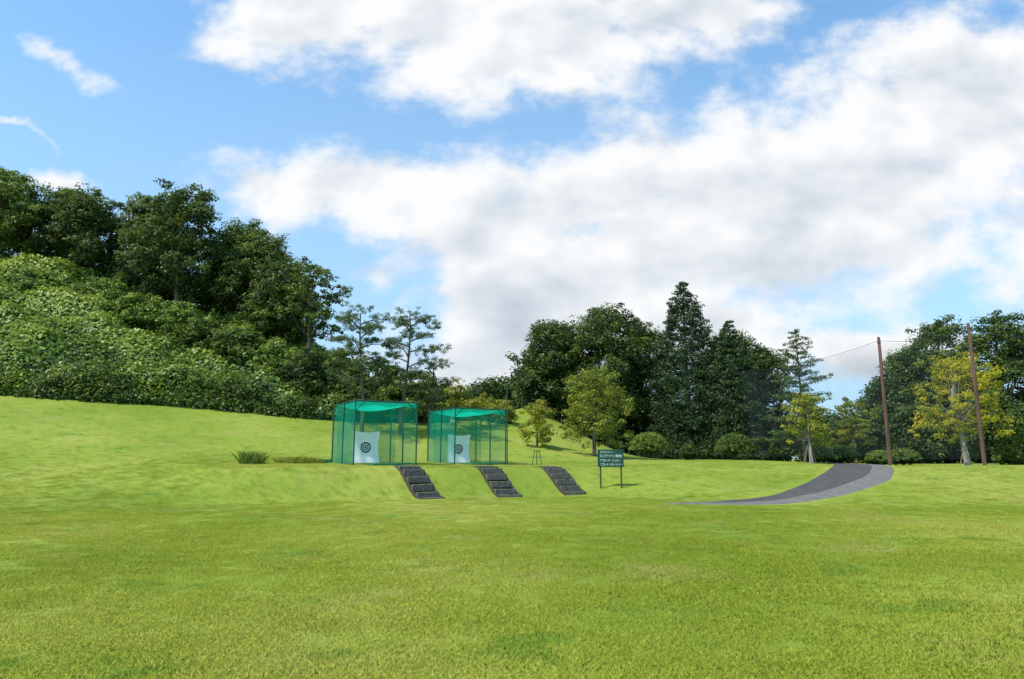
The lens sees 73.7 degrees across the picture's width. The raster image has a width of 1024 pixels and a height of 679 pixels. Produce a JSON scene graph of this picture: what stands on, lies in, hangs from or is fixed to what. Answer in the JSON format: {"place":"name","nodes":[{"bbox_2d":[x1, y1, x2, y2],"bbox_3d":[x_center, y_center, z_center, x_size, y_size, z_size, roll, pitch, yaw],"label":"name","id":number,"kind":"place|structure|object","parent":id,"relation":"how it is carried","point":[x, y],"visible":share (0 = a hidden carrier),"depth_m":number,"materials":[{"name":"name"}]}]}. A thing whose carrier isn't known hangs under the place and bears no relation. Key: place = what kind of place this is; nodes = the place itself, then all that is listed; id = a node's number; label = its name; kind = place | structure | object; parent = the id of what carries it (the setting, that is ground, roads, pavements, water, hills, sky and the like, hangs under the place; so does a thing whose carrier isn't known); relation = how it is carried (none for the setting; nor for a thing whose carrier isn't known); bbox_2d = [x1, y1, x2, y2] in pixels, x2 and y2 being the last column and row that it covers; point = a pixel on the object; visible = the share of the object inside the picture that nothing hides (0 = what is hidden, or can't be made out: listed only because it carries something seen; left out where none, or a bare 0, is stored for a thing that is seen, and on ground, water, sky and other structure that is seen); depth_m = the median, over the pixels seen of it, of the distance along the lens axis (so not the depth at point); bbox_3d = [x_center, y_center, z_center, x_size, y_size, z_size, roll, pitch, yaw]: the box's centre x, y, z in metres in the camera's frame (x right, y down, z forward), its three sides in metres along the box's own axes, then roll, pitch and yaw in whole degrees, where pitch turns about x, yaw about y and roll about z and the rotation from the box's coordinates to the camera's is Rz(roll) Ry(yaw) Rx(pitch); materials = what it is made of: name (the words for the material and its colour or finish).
{"place":"outdoors","nodes":[
{"label":"outdoors","id":0,"kind":"place"},
{"bbox_2d":[0,268,1023,678],"bbox_3d":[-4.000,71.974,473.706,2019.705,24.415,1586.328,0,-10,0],"label":"ground","id":1,"kind":"structure","parent":0,"point":[202,426],"depth_m":25.59,"materials":[{"name":"green plant"}]},
{"bbox_2d":[0,166,23,255],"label":"broadleaf tree","id":2,"kind":"object","parent":1,"relation":"on","point":[9,202],"visible":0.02,"depth_m":77.98,"materials":[{"name":"green plant"}]},
{"bbox_2d":[0,167,56,255],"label":"broadleaf tree","id":3,"kind":"object","parent":1,"relation":"on","point":[18,242],"visible":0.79,"depth_m":71.20,"materials":[{"name":"green plant"}]},
{"bbox_2d":[11,266,69,295],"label":"shrub","id":4,"kind":"object","parent":1,"relation":"on","point":[28,279],"visible":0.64,"depth_m":62.66,"materials":[{"name":"green plant"}]},
{"bbox_2d":[5,181,98,259],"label":"broadleaf tree","id":5,"kind":"object","parent":1,"relation":"on","point":[43,190],"visible":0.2,"depth_m":73.02,"materials":[{"name":"green plant"}]},
{"bbox_2d":[27,182,128,271],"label":"broadleaf tree","id":6,"kind":"object","parent":1,"relation":"on","point":[77,208],"visible":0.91,"depth_m":70.62,"materials":[{"name":"green plant"}]},
{"bbox_2d":[68,276,129,300],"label":"shrub","id":7,"kind":"object","parent":1,"relation":"on","point":[105,286],"visible":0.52,"depth_m":64.58,"materials":[{"name":"green plant"}]},
{"bbox_2d":[91,290,164,332],"bbox_3d":[-34.170,-2.182,62.181,6.316,4.232,7.226,0,-10,0],"label":"shrub","id":8,"kind":"object","parent":1,"relation":"on","point":[137,299],"visible":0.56,"depth_m":60.51,"materials":[{"name":"green plant"}]},
{"bbox_2d":[102,191,197,274],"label":"broadleaf tree","id":9,"kind":"object","parent":1,"relation":"on","point":[139,199],"visible":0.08,"depth_m":75.34,"materials":[{"name":"green plant"}]},
{"bbox_2d":[103,196,201,296],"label":"broadleaf tree","id":10,"kind":"object","parent":1,"relation":"on","point":[129,234],"visible":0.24,"depth_m":69.29,"materials":[{"name":"green plant"}]},
{"bbox_2d":[131,300,203,341],"bbox_3d":[-30.535,-1.402,61.117,6.524,4.056,6.022,0,-10,0],"label":"shrub","id":11,"kind":"object","parent":1,"relation":"on","point":[181,312],"visible":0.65,"depth_m":59.76,"materials":[{"name":"green plant"}]},
{"bbox_2d":[122,177,231,308],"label":"broadleaf tree","id":12,"kind":"object","parent":1,"relation":"on","point":[199,212],"visible":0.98,"depth_m":66.12,"materials":[{"name":"green plant"}]},
{"bbox_2d":[0,354,393,422],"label":"undergrowth","id":13,"kind":"object","parent":1,"relation":"on","point":[86,397],"visible":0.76,"depth_m":49.05,"materials":[{"name":"green plant"}]},
{"bbox_2d":[167,316,235,350],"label":"shrub","id":14,"kind":"object","parent":1,"relation":"on","point":[205,329],"visible":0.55,"depth_m":58.15,"materials":[{"name":"green plant"}]},
{"bbox_2d":[0,245,424,422],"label":"kudzu","id":15,"kind":"object","parent":1,"relation":"on","point":[29,334],"visible":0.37,"depth_m":53.89,"materials":[{"name":"green plant"}]},
{"bbox_2d":[200,217,279,303],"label":"broadleaf tree","id":16,"kind":"object","parent":1,"relation":"on","point":[236,232],"visible":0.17,"depth_m":71.41,"materials":[{"name":"green plant"}]},
{"bbox_2d":[208,324,272,363],"bbox_3d":[-22.901,0.921,58.216,4.879,4.476,5.369,-8,-13,40],"label":"shrub","id":17,"kind":"object","parent":1,"relation":"on","point":[245,338],"visible":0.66,"depth_m":57.17,"materials":[{"name":"green plant"}]},
{"bbox_2d":[230,450,272,463],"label":"long grass clump","id":18,"kind":"object","parent":1,"relation":"on","point":[247,457],"visible":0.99,"depth_m":30.40,"materials":[{"name":"green plant"}]},
{"bbox_2d":[207,230,303,314],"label":"broadleaf tree","id":19,"kind":"object","parent":1,"relation":"on","point":[256,251],"visible":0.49,"depth_m":66.39,"materials":[{"name":"green plant"}]},
{"bbox_2d":[235,336,301,376],"bbox_3d":[-20.017,1.905,56.803,5.588,4.383,6.070,4,-11,-23],"label":"shrub","id":20,"kind":"object","parent":1,"relation":"on","point":[274,357],"visible":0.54,"depth_m":56.05,"materials":[{"name":"green plant"}]},
{"bbox_2d":[237,257,325,344],"bbox_3d":[-21.776,-3.113,64.365,7.478,9.796,7.523,-8,-13,39],"label":"broadleaf tree","id":21,"kind":"object","parent":1,"relation":"on","point":[272,274],"visible":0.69,"depth_m":62.89,"materials":[{"name":"green plant"}]},
{"bbox_2d":[270,456,316,462],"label":"weeds","id":22,"kind":"object","parent":1,"relation":"on","point":[290,460],"visible":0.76,"depth_m":31.67,"materials":[{"name":"green plant"}]},
{"bbox_2d":[273,346,337,395],"bbox_3d":[-16.366,3.081,55.266,5.730,4.897,5.662,4,-11,-20],"label":"shrub","id":23,"kind":"object","parent":1,"relation":"on","point":[311,361],"visible":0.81,"depth_m":54.19,"materials":[{"name":"green plant"}]},
{"bbox_2d":[289,457,324,462],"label":"weeds","id":24,"kind":"object","parent":1,"relation":"on","point":[318,460],"visible":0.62,"depth_m":32.32,"materials":[{"name":"green plant"}]},
{"bbox_2d":[284,365,333,388],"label":"shrub","id":25,"kind":"object","parent":1,"relation":"on","point":[324,373],"visible":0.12,"depth_m":55.64,"materials":[{"name":"green plant"}]},
{"bbox_2d":[274,256,352,354],"bbox_3d":[-18.070,-1.774,61.708,7.048,11.298,5.791,5,-11,-29],"label":"broadleaf tree","id":26,"kind":"object","parent":1,"relation":"on","point":[310,316],"visible":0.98,"depth_m":61.24,"materials":[{"name":"green plant"}]},
{"bbox_2d":[316,347,375,394],"bbox_3d":[-14.563,3.324,56.889,6.410,5.367,6.477,0,-10,0],"label":"shrub","id":27,"kind":"object","parent":1,"relation":"on","point":[348,371],"visible":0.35,"depth_m":56.31,"materials":[{"name":"green plant"}]},
{"bbox_2d":[329,386,377,422],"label":"shrub","id":28,"kind":"object","parent":1,"relation":"on","point":[343,398],"visible":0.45,"depth_m":53.16,"materials":[{"name":"green plant"}]},
{"bbox_2d":[325,303,396,431],"bbox_3d":[-11.703,2.150,49.946,6.335,9.603,5.863,-5,-11,28],"label":"pine tree","id":29,"kind":"object","parent":1,"relation":"on","point":[347,317],"visible":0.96,"depth_m":50.25,"materials":[{"name":"green plant"}]},
{"bbox_2d":[331,400,417,464],"bbox_3d":[-6.547,4.624,32.734,3.066,3.128,4.083,6,-11,-30],"label":"golf practice cage","id":30,"kind":"object","parent":1,"relation":"on","point":[365,448],"visible":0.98,"depth_m":32.90,"materials":[{"name":"fabric"}]},
{"bbox_2d":[360,360,416,413],"bbox_3d":[-11.002,4.455,60.053,6.112,5.441,6.486,0,-10,0],"label":"shrub","id":31,"kind":"object","parent":1,"relation":"on","point":[392,372],"visible":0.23,"depth_m":59.29,"materials":[{"name":"green plant"}]},
{"bbox_2d":[377,380,435,422],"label":"shrub","id":32,"kind":"object","parent":1,"relation":"on","point":[411,396],"visible":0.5,"depth_m":56.26,"materials":[{"name":"green plant"}]},
{"bbox_2d":[363,306,452,434],"bbox_3d":[-7.754,2.369,51.157,6.710,9.879,6.349,0,-10,0],"label":"pine tree","id":33,"kind":"object","parent":1,"relation":"on","point":[410,374],"visible":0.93,"depth_m":51.26,"materials":[{"name":"green plant"}]},
{"bbox_2d":[393,465,444,498],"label":"sleeper stairs","id":34,"kind":"structure","parent":1,"relation":"on","point":[417,477],"depth_m":27.51,"materials":[{"name":"grey wood"}]},
{"bbox_2d":[400,370,453,422],"bbox_3d":[-7.791,5.373,60.184,5.727,5.031,6.055,0,-10,0],"label":"shrub","id":35,"kind":"object","parent":1,"relation":"on","point":[437,415],"visible":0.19,"depth_m":59.08,"materials":[{"name":"green plant"}]},
{"bbox_2d":[406,358,458,433],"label":"pine tree","id":36,"kind":"object","parent":1,"relation":"on","point":[433,398],"visible":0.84,"depth_m":52.98,"materials":[{"name":"green plant"}]},
{"bbox_2d":[437,377,472,428],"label":"young tree","id":37,"kind":"object","parent":1,"relation":"on","point":[458,393],"visible":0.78,"depth_m":55.92,"materials":[{"name":"green plant"}]},
{"bbox_2d":[434,397,478,422],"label":"shrub","id":38,"kind":"object","parent":1,"relation":"on","point":[467,400],"visible":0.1,"depth_m":61.50,"materials":[{"name":"green plant"}]},
{"bbox_2d":[427,382,507,464],"bbox_3d":[-2.362,4.689,37.305,3.122,4.600,4.083,6,-11,-30],"label":"golf practice cage","id":39,"kind":"object","parent":1,"relation":"on","point":[458,448],"visible":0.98,"depth_m":37.30,"materials":[{"name":"fabric"}]},
{"bbox_2d":[466,392,497,426],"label":"young tree","id":40,"kind":"object","parent":1,"relation":"on","point":[479,403],"visible":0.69,"depth_m":57.58,"materials":[{"name":"green plant"}]},
{"bbox_2d":[470,466,521,496],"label":"sleeper stairs","id":41,"kind":"structure","parent":1,"relation":"on","point":[496,476],"depth_m":29.11,"materials":[{"name":"grey wood"}]},
{"bbox_2d":[484,397,511,417],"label":"shrub","id":42,"kind":"object","parent":1,"relation":"on","point":[500,401],"visible":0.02,"depth_m":63.15,"materials":[{"name":"green plant"}]},
{"bbox_2d":[489,401,517,423],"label":"young tree","id":43,"kind":"object","parent":1,"relation":"on","point":[511,413],"visible":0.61,"depth_m":59.57,"materials":[{"name":"green plant"}]},
{"bbox_2d":[510,382,539,405],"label":"broadleaf tree","id":44,"kind":"object","parent":1,"relation":"on","point":[513,389],"visible":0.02,"depth_m":71.32,"materials":[{"name":"green plant"}]},
{"bbox_2d":[516,399,557,447],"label":"young tree","id":45,"kind":"object","parent":1,"relation":"on","point":[537,421],"visible":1,"depth_m":49.56,"materials":[{"name":"green plant"}]},
{"bbox_2d":[532,451,541,464],"bbox_3d":[1.350,6.459,37.115,0.900,0.829,0.390,0,-10,0],"label":"club stand","id":46,"kind":"object","parent":1,"relation":"on","point":[536,458],"visible":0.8,"depth_m":36.97,"materials":[{"name":"paint"}]},
{"bbox_2d":[505,319,606,419],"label":"broadleaf tree","id":47,"kind":"object","parent":1,"relation":"on","point":[551,337],"visible":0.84,"depth_m":66.47,"materials":[{"name":"green plant"}]},
{"bbox_2d":[539,466,585,494],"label":"sleeper stairs","id":48,"kind":"structure","parent":1,"relation":"on","point":[563,478],"depth_m":30.68,"materials":[{"name":"grey wood"}]},
{"bbox_2d":[558,366,636,455],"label":"young tree","id":49,"kind":"object","parent":1,"relation":"on","point":[601,421],"visible":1,"depth_m":47.53,"materials":[{"name":"green plant"}]},
{"bbox_2d":[548,301,672,448],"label":"broadleaf tree","id":50,"kind":"object","parent":1,"relation":"on","point":[615,351],"visible":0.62,"depth_m":65.77,"materials":[{"name":"green plant"}]},
{"bbox_2d":[597,449,623,488],"bbox_3d":[4.448,5.872,30.726,1.160,1.820,0.115,-1,-10,6],"label":"information sign","id":51,"kind":"object","parent":1,"relation":"on","point":[610,457],"visible":1,"depth_m":30.75,"materials":[{"name":"green metal"}]},
{"bbox_2d":[606,317,690,456],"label":"broadleaf tree","id":52,"kind":"object","parent":1,"relation":"on","point":[656,339],"visible":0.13,"depth_m":69.94,"materials":[{"name":"green plant"}]},
{"bbox_2d":[628,431,669,457],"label":"round bush","id":53,"kind":"object","parent":1,"relation":"on","point":[652,443],"visible":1,"depth_m":53.17,"materials":[{"name":"green plant"}]},
{"bbox_2d":[510,365,797,460],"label":"hedge undergrowth","id":54,"kind":"object","parent":1,"relation":"on","point":[639,430],"visible":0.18,"depth_m":66.38,"materials":[{"name":"green plant"}]},
{"bbox_2d":[632,281,741,459],"bbox_3d":[16.213,2.974,63.556,10.715,17.142,10.059,-6,-12,33],"label":"cedar tree","id":55,"kind":"object","parent":1,"relation":"on","point":[682,356],"visible":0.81,"depth_m":62.22,"materials":[{"name":"green plant"}]},
{"bbox_2d":[678,443,700,459],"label":"bush","id":56,"kind":"object","parent":1,"relation":"on","point":[688,451],"visible":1,"depth_m":53.91,"materials":[{"name":"green plant"}]},
{"bbox_2d":[451,360,956,461],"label":"distant trees","id":57,"kind":"object","parent":1,"relation":"on","point":[495,389],"visible":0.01,"depth_m":95.38,"materials":[{"name":"green plant"}]},
{"bbox_2d":[713,432,756,459],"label":"round bush","id":58,"kind":"object","parent":1,"relation":"on","point":[728,440],"visible":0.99,"depth_m":53.25,"materials":[{"name":"green plant"}]},
{"bbox_2d":[690,329,780,435],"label":"broadleaf tree","id":59,"kind":"object","parent":1,"relation":"on","point":[766,401],"visible":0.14,"depth_m":66.34,"materials":[{"name":"green plant"}]},
{"bbox_2d":[695,320,776,460],"bbox_3d":[19.480,4.480,60.051,6.911,12.666,6.533,-5,-11,25],"label":"cedar tree","id":60,"kind":"object","parent":1,"relation":"on","point":[747,420],"visible":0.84,"depth_m":59.12,"materials":[{"name":"green plant"}]},
{"bbox_2d":[746,342,817,460],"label":"broadleaf tree","id":61,"kind":"object","parent":1,"relation":"on","point":[779,361],"visible":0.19,"depth_m":68.10,"materials":[{"name":"green plant"}]},
{"bbox_2d":[768,436,802,460],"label":"round bush","id":62,"kind":"object","parent":1,"relation":"on","point":[784,451],"visible":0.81,"depth_m":53.34,"materials":[{"name":"green plant"}]},
{"bbox_2d":[752,329,850,461],"bbox_3d":[22.395,4.381,53.234,7.186,10.628,5.487,0,-10,0],"label":"fir tree","id":63,"kind":"object","parent":1,"relation":"on","point":[786,380],"visible":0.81,"depth_m":52.96,"materials":[{"name":"green plant"}]},
{"bbox_2d":[780,392,833,463],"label":"young tree","id":64,"kind":"object","parent":1,"relation":"on","point":[804,425],"visible":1,"depth_m":44.45,"materials":[{"name":"green plant"}]},
{"bbox_2d":[804,443,815,463],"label":"tree stakes","id":65,"kind":"object","parent":1,"relation":"on","point":[811,453],"visible":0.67,"depth_m":44.47,"materials":[{"name":"grey wood"}]},
{"bbox_2d":[798,446,834,462],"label":"shrub","id":66,"kind":"object","parent":1,"relation":"on","point":[821,453],"visible":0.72,"depth_m":54.41,"materials":[{"name":"green plant"}]},
{"bbox_2d":[797,421,837,461],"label":"young tree","id":67,"kind":"object","parent":1,"relation":"on","point":[819,444],"visible":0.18,"depth_m":61.84,"materials":[{"name":"green plant"}]},
{"bbox_2d":[826,444,860,462],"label":"shrub","id":68,"kind":"object","parent":1,"relation":"on","point":[842,455],"visible":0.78,"depth_m":55.37,"materials":[{"name":"green plant"}]},
{"bbox_2d":[830,397,881,463],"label":"young tree","id":69,"kind":"object","parent":1,"relation":"on","point":[851,429],"visible":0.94,"depth_m":59.24,"materials":[{"name":"green plant"}]},
{"bbox_2d":[863,449,896,464],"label":"shrub","id":70,"kind":"object","parent":1,"relation":"on","point":[878,457],"visible":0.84,"depth_m":53.65,"materials":[{"name":"green plant"}]},
{"bbox_2d":[849,375,919,448],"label":"broadleaf tree","id":71,"kind":"object","parent":1,"relation":"on","point":[874,392],"visible":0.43,"depth_m":68.97,"materials":[{"name":"green plant"}]},
{"bbox_2d":[877,337,892,464],"bbox_3d":[22.900,3.866,41.960,0.253,8.189,0.253,0,-10,0],"label":"net pole","id":72,"kind":"object","parent":1,"relation":"on","point":[887,435],"visible":0.94,"depth_m":41.84,"materials":[{"name":"brown wood"}]},
{"bbox_2d":[738,330,1012,404],"bbox_3d":[23.927,2.847,49.434,24.776,4.934,11.878,-9,-14,43],"label":"overhead cable","id":73,"kind":"object","parent":72,"relation":"attached to","point":[891,341],"visible":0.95,"depth_m":42.72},
{"bbox_2d":[793,406,998,463],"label":"hedge undergrowth","id":74,"kind":"object","parent":1,"relation":"on","point":[864,451],"visible":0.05,"depth_m":70.95,"materials":[{"name":"green plant"}]},
{"bbox_2d":[891,447,922,464],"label":"shrub","id":75,"kind":"object","parent":1,"relation":"on","point":[904,456],"visible":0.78,"depth_m":54.55,"materials":[{"name":"green plant"}]},
{"bbox_2d":[863,340,967,463],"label":"broadleaf tree","id":76,"kind":"object","parent":1,"relation":"on","point":[910,374],"visible":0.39,"depth_m":69.17,"materials":[{"name":"green plant"}]},
{"bbox_2d":[876,401,959,463],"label":"broadleaf tree","id":77,"kind":"object","parent":1,"relation":"on","point":[924,443],"visible":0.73,"depth_m":60.45,"materials":[{"name":"green plant"}]},
{"bbox_2d":[887,314,996,462],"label":"broadleaf tree","id":78,"kind":"object","parent":1,"relation":"on","point":[936,330],"visible":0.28,"depth_m":71.56,"materials":[{"name":"green plant"}]},
{"bbox_2d":[908,346,1015,464],"bbox_3d":[30.293,4.487,45.691,6.654,8.223,6.324,5,-11,-26],"label":"yellow leaved tree","id":79,"kind":"object","parent":1,"relation":"on","point":[955,417],"visible":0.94,"depth_m":45.71,"materials":[{"name":"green plant"}]},
{"bbox_2d":[960,445,971,464],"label":"tree stakes","id":80,"kind":"object","parent":1,"relation":"on","point":[968,456],"visible":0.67,"depth_m":45.35,"materials":[{"name":"grey wood"}]},
{"bbox_2d":[966,323,986,464],"bbox_3d":[28.600,3.428,42.036,0.253,9.100,0.253,0,-10,0],"label":"net pole","id":81,"kind":"object","parent":1,"relation":"on","point":[980,429],"visible":0.91,"depth_m":41.91,"materials":[{"name":"brown wood"}]},
{"bbox_2d":[939,385,1023,463],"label":"broadleaf tree","id":82,"kind":"object","parent":1,"relation":"on","point":[991,439],"visible":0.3,"depth_m":60.53,"materials":[{"name":"green plant"}]},
{"bbox_2d":[950,309,1023,405],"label":"broadleaf tree","id":83,"kind":"object","parent":1,"relation":"on","point":[1015,371],"visible":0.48,"depth_m":69.56,"materials":[{"name":"green plant"}]},
{"bbox_2d":[986,330,1023,404],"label":"broadleaf tree","id":84,"kind":"object","parent":1,"relation":"on","point":[1017,386],"visible":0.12,"depth_m":73.02,"materials":[{"name":"green plant"}]},
{"bbox_2d":[990,409,1023,464],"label":"shrub","id":85,"kind":"object","parent":1,"relation":"on","point":[1018,428],"visible":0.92,"depth_m":46.07,"materials":[{"name":"green plant"}]},
{"bbox_2d":[991,449,1023,464],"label":"shrub","id":86,"kind":"object","parent":1,"relation":"on","point":[1000,460],"visible":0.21,"depth_m":49.26,"materials":[{"name":"green plant"}]},
{"bbox_2d":[1016,397,1023,419],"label":"broadleaf tree","id":87,"kind":"object","parent":1,"relation":"on","point":[1022,403],"visible":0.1,"depth_m":60.95,"materials":[{"name":"green plant"}]},
{"bbox_2d":[0,0,1023,458],"label":"sky","id":88,"kind":"structure","parent":0,"point":[846,174],"materials":[{"name":"blue"}]},
{"bbox_2d":[678,462,871,502],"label":"asphalt path","id":89,"kind":"structure","parent":0,"point":[837,475],"depth_m":30.64,"materials":[{"name":"grey asphalt"}]},
{"bbox_2d":[667,464,893,504],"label":"path","id":90,"kind":"structure","parent":0,"point":[877,474],"depth_m":28.08,"materials":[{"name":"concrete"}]}
]}

